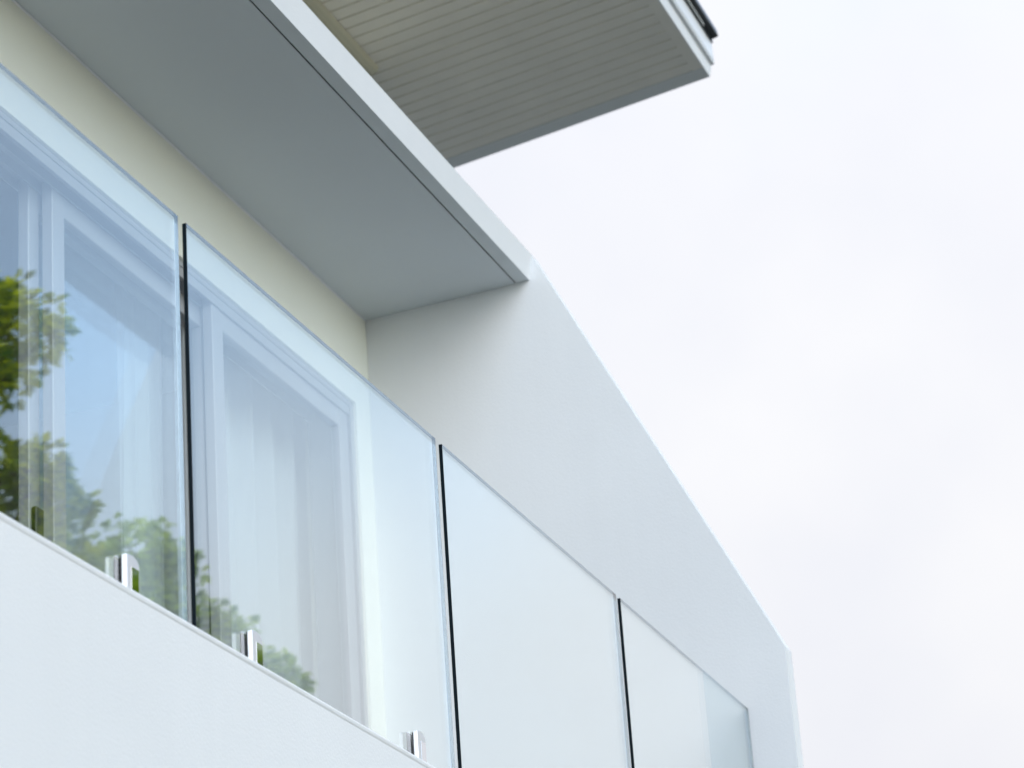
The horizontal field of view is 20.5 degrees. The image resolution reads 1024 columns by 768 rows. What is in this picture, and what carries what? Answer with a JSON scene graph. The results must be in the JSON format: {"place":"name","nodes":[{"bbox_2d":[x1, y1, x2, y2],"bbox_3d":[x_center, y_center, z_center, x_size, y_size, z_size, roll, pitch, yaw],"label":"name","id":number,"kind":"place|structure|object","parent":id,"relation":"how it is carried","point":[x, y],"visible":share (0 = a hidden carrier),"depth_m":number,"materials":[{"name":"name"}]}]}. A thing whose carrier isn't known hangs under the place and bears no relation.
{"place":"outdoors","nodes":[
{"label":"outdoors","id":0,"kind":"place"},
{"bbox_2d":[454,0,1023,767],"label":"sky","id":1,"kind":"structure","parent":0,"point":[798,263],"materials":[{"name":"white"}]},
{"label":"ground","id":2,"kind":"structure","parent":0,"visible":0},
{"bbox_2d":[0,0,803,767],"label":"house","id":3,"kind":"structure","parent":2,"relation":"on","point":[300,160],"depth_m":10.32,"materials":[{"name":"paint"}]},
{"bbox_2d":[0,63,187,621],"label":"glass panel","id":4,"kind":"object","parent":3,"relation":"on","point":[123,569],"visible":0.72,"depth_m":5.80,"materials":[{"name":"clear glass"}]},
{"bbox_2d":[115,282,164,607],"bbox_3d":[-1.225,0.729,9.408,0.085,2.650,0.296,-11,-23,17],"label":"sheer curtain","id":5,"kind":"object","parent":3,"relation":"hanging from","point":[138,343],"visible":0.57,"depth_m":9.61,"materials":[{"name":"white fabric"}]},
{"bbox_2d":[0,109,367,727],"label":"sliding door","id":6,"kind":"structure","parent":3,"relation":"in","point":[69,210],"depth_m":9.52,"materials":[{"name":"white plastic"}]},
{"bbox_2d":[223,355,314,696],"bbox_3d":[-0.922,1.019,10.167,0.145,2.650,1.110,-11,-23,17],"label":"sheer curtain","id":7,"kind":"object","parent":3,"relation":"hanging from","point":[270,590],"visible":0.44,"depth_m":10.48,"materials":[{"name":"white fabric"}]},
{"bbox_2d":[182,223,454,767],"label":"glass panel","id":8,"kind":"object","parent":3,"relation":"on","point":[249,644],"visible":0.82,"depth_m":6.29,"materials":[{"name":"clear glass"}]},
{"bbox_2d":[439,444,630,767],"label":"glass panel","id":9,"kind":"object","parent":3,"relation":"on","point":[441,446],"visible":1,"depth_m":7.44,"materials":[{"name":"clear glass"}]},
{"bbox_2d":[617,598,753,767],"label":"glass panel","id":10,"kind":"object","parent":3,"relation":"on","point":[619,600],"visible":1,"depth_m":8.78,"materials":[{"name":"clear glass"}]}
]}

